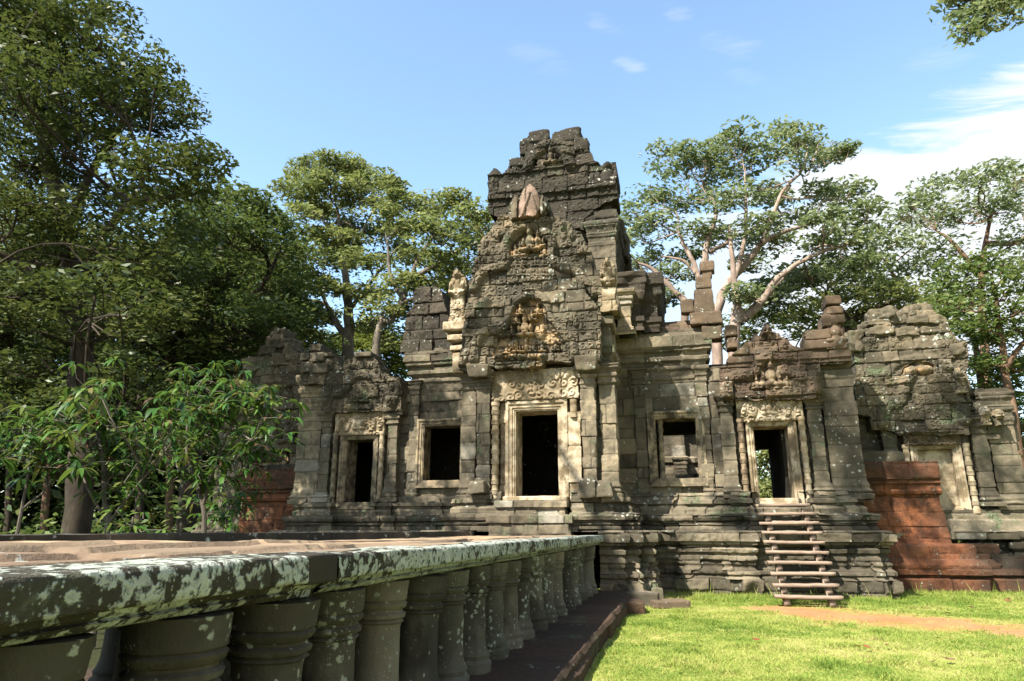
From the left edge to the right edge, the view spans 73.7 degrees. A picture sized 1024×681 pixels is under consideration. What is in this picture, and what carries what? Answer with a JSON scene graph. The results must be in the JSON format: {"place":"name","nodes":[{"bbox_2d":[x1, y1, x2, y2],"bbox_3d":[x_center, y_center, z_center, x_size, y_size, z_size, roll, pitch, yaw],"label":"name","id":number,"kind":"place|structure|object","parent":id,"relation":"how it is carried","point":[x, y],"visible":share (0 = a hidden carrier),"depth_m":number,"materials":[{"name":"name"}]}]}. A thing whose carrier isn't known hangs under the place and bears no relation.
{"place":"outdoors","nodes":[
{"label":"outdoors","id":0,"kind":"place"},
{"bbox_2d":[0,0,1023,514],"label":"sky","id":1,"kind":"structure","parent":0,"point":[437,93],"materials":[{"name":"blue"}]},
{"bbox_2d":[87,579,1023,680],"bbox_3d":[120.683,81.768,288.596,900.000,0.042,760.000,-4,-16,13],"label":"ground","id":2,"kind":"structure","parent":0,"point":[908,620],"depth_m":10.65,"materials":[{"name":"green plant"}]},
{"bbox_2d":[3,221,57,529],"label":"forest tree","id":3,"kind":"object","parent":2,"relation":"on","point":[24,456],"visible":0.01,"depth_m":54.39,"materials":[{"name":"green plant"}]},
{"bbox_2d":[0,207,102,420],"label":"forest tree","id":4,"kind":"object","parent":2,"relation":"on","point":[23,355],"visible":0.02,"depth_m":39.80,"materials":[{"name":"green plant"}]},
{"bbox_2d":[0,393,104,533],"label":"sapling","id":5,"kind":"object","parent":2,"relation":"on","point":[18,447],"visible":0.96,"depth_m":10.14,"materials":[{"name":"green plant"}]},
{"bbox_2d":[0,209,129,533],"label":"forest tree","id":6,"kind":"object","parent":2,"relation":"on","point":[21,397],"visible":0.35,"depth_m":33.76,"materials":[{"name":"green plant"}]},
{"bbox_2d":[0,224,149,530],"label":"forest tree","id":7,"kind":"object","parent":2,"relation":"on","point":[44,503],"visible":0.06,"depth_m":40.15,"materials":[{"name":"green plant"}]},
{"bbox_2d":[0,445,213,533],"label":"undergrowth","id":8,"kind":"object","parent":2,"relation":"on","point":[98,529],"visible":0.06,"depth_m":30.84,"materials":[{"name":"green plant"}]},
{"bbox_2d":[83,220,133,437],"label":"forest tree","id":9,"kind":"object","parent":2,"relation":"on","point":[108,239],"depth_m":71.23,"materials":[{"name":"green plant"}]},
{"bbox_2d":[48,233,169,532],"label":"forest tree","id":10,"kind":"object","parent":2,"relation":"on","point":[106,472],"visible":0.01,"depth_m":44.69,"materials":[{"name":"green plant"}]},
{"bbox_2d":[21,356,198,647],"bbox_3d":[-6.421,2.260,10.271,3.632,4.435,2.591,-4,-16,13],"label":"sapling","id":11,"kind":"object","parent":2,"relation":"on","point":[71,404],"visible":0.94,"depth_m":10.36,"materials":[{"name":"green plant"}]},
{"bbox_2d":[0,0,239,533],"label":"broadleaf tree","id":12,"kind":"object","parent":2,"relation":"on","point":[38,40],"visible":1,"depth_m":18.67,"materials":[{"name":"green plant"}]},
{"bbox_2d":[0,212,246,524],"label":"forest tree","id":13,"kind":"object","parent":2,"relation":"on","point":[170,348],"visible":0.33,"depth_m":28.78,"materials":[{"name":"green plant"}]},
{"bbox_2d":[95,509,171,532],"bbox_3d":[-5.085,3.257,9.165,1.423,1.922,0.936,-4,-16,13],"label":"sapling","id":14,"kind":"object","parent":2,"relation":"on","point":[136,528],"visible":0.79,"depth_m":9.30,"materials":[{"name":"green plant"}]},
{"bbox_2d":[107,199,236,532],"bbox_3d":[-20.600,2.022,41.155,8.148,21.908,13.105,9,-18,-30],"label":"forest tree","id":15,"kind":"object","parent":2,"relation":"on","point":[167,504],"visible":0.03,"depth_m":38.85,"materials":[{"name":"green plant"}]},
{"bbox_2d":[86,168,338,532],"bbox_3d":[-15.628,0.773,32.613,18.080,19.644,9.736,-9,-18,29],"label":"broadleaf tree","id":16,"kind":"object","parent":2,"relation":"on","point":[256,215],"visible":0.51,"depth_m":30.63,"materials":[{"name":"green plant"}]},
{"bbox_2d":[178,483,262,532],"bbox_3d":[-5.995,4.250,13.925,1.519,2.575,2.801,6,-17,-20],"label":"sapling","id":17,"kind":"object","parent":2,"relation":"on","point":[224,515],"visible":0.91,"depth_m":13.70,"materials":[{"name":"green plant"}]},
{"bbox_2d":[131,360,311,532],"bbox_3d":[-5.361,2.573,12.080,3.332,4.799,4.097,4,-16,-14],"label":"sapling","id":18,"kind":"object","parent":2,"relation":"on","point":[189,414],"visible":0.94,"depth_m":12.31,"materials":[{"name":"green plant"}]},
{"bbox_2d":[132,238,332,419],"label":"forest tree","id":19,"kind":"object","parent":2,"relation":"on","point":[235,325],"depth_m":52.28,"materials":[{"name":"green plant"}]},
{"bbox_2d":[162,240,349,409],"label":"forest tree","id":20,"kind":"object","parent":2,"relation":"on","point":[317,336],"visible":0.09,"depth_m":43.23,"materials":[{"name":"green plant"}]},
{"bbox_2d":[178,218,341,402],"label":"forest tree","id":21,"kind":"object","parent":2,"relation":"on","point":[337,341],"visible":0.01,"depth_m":62.09,"materials":[{"name":"green plant"}]},
{"bbox_2d":[234,464,295,532],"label":"laterite wall","id":22,"kind":"structure","parent":2,"relation":"on","point":[272,508],"depth_m":24.33,"materials":[{"name":"stone"}]},
{"bbox_2d":[0,531,630,680],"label":"stone causeway","id":23,"kind":"structure","parent":2,"relation":"on","point":[382,606],"depth_m":4.25,"materials":[{"name":"stone"}]},
{"bbox_2d":[266,148,421,359],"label":"broadleaf tree","id":24,"kind":"object","parent":2,"relation":"on","point":[344,248],"visible":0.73,"depth_m":48.91,"materials":[{"name":"green plant"}]},
{"bbox_2d":[308,317,411,379],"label":"broadleaf tree","id":25,"kind":"object","parent":2,"relation":"on","point":[395,364],"visible":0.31,"depth_m":65.75,"materials":[{"name":"green plant"}]},
{"bbox_2d":[344,186,493,355],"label":"broadleaf tree","id":26,"kind":"object","parent":2,"relation":"on","point":[404,283],"visible":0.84,"depth_m":42.77,"materials":[{"name":"green plant"}]},
{"bbox_2d":[0,322,967,542],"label":"woods","id":27,"kind":"object","parent":2,"relation":"on","point":[57,494],"visible":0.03,"depth_m":54.55,"materials":[{"name":"green plant"}]},
{"bbox_2d":[191,127,1023,598],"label":"stone temple","id":28,"kind":"structure","parent":2,"relation":"on","point":[565,377],"depth_m":20.03,"materials":[{"name":"stone"}]},
{"bbox_2d":[625,598,645,613],"bbox_3d":[2.540,5.606,14.355,0.466,0.293,0.690,-1,-16,2],"label":"stone block","id":29,"kind":"object","parent":2,"relation":"on","point":[636,606],"depth_m":14.05,"materials":[{"name":"brown stone"}]},
{"bbox_2d":[625,590,658,605],"bbox_3d":[2.991,5.920,15.658,0.768,0.332,0.544,-4,-16,13],"label":"stone block","id":30,"kind":"object","parent":2,"relation":"on","point":[646,597],"depth_m":15.44,"materials":[{"name":"stone"}]},
{"bbox_2d":[650,598,690,608],"bbox_3d":[3.530,5.905,15.309,0.824,0.185,0.579,2,-16,-9],"label":"stone block","id":31,"kind":"object","parent":2,"relation":"on","point":[670,603],"depth_m":15.07,"materials":[{"name":"stone"}]},
{"bbox_2d":[663,435,698,477],"bbox_3d":[8.067,7.210,32.167,5.341,6.611,2.205,-4,-16,13],"label":"ruin","id":32,"kind":"object","parent":2,"relation":"on","point":[681,456],"visible":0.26,"depth_m":32.05,"materials":[{"name":"stone"}]},
{"bbox_2d":[618,114,896,364],"bbox_3d":[12.938,-1.289,37.779,15.482,26.576,10.719,-4,-16,13],"label":"broadleaf tree","id":33,"kind":"object","parent":2,"relation":"on","point":[707,161],"visible":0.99,"depth_m":38.19,"materials":[{"name":"green plant"}]},
{"bbox_2d":[756,452,770,497],"bbox_3d":[12.855,7.545,34.942,3.940,7.823,5.676,-4,-16,13],"label":"bush","id":34,"kind":"object","parent":2,"relation":"on","point":[761,473],"visible":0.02,"depth_m":35.20,"materials":[{"name":"green plant"}]},
{"bbox_2d":[755,450,772,497],"bbox_3d":[12.354,6.767,30.718,3.784,7.067,5.626,-4,-16,13],"label":"bush","id":35,"kind":"object","parent":2,"relation":"on","point":[765,488],"visible":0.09,"depth_m":31.86,"materials":[{"name":"green plant"}]},
{"bbox_2d":[757,503,843,606],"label":"wooden stairs","id":36,"kind":"structure","parent":2,"relation":"on","point":[830,597],"depth_m":16.45,"materials":[{"name":"brown wood"}]},
{"bbox_2d":[664,577,1023,600],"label":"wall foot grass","id":37,"kind":"structure","parent":2,"relation":"on","point":[721,594],"depth_m":17.71,"materials":[{"name":"green plant"}]},
{"bbox_2d":[710,254,985,353],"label":"broadleaf tree","id":38,"kind":"object","parent":2,"relation":"on","point":[886,290],"visible":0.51,"depth_m":41.51,"materials":[{"name":"green plant"}]},
{"bbox_2d":[859,156,1023,388],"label":"broadleaf tree","id":39,"kind":"object","parent":2,"relation":"on","point":[1008,203],"visible":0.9,"depth_m":42.82,"materials":[{"name":"green plant"}]},
{"bbox_2d":[862,450,1023,592],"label":"laterite wall","id":40,"kind":"structure","parent":2,"relation":"on","point":[926,553],"depth_m":19.11,"materials":[{"name":"stone"}]},
{"bbox_2d":[966,531,1023,555],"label":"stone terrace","id":41,"kind":"structure","parent":40,"relation":"on","point":[1011,547],"depth_m":19.11,"materials":[{"name":"stone"}]},
{"bbox_2d":[910,247,1023,469],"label":"broadleaf tree","id":42,"kind":"object","parent":2,"relation":"on","point":[1003,362],"visible":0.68,"depth_m":28.15,"materials":[{"name":"green plant"}]},
{"bbox_2d":[927,0,1023,50],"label":"broadleaf tree","id":43,"kind":"object","parent":2,"relation":"on","point":[976,9],"visible":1,"depth_m":12.26,"materials":[{"name":"green plant"}]},
{"bbox_2d":[651,587,663,598],"bbox_3d":[3.488,6.097,16.388,0.248,0.320,0.199,5,-16,-19],"label":"stone block","id":44,"kind":"object","parent":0,"point":[659,590],"depth_m":16.33,"materials":[{"name":"stone"}]},
{"bbox_2d":[584,590,1023,680],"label":"lawn grass","id":45,"kind":"structure","parent":0,"point":[965,602],"depth_m":10.55,"materials":[{"name":"green plant"}]}
]}

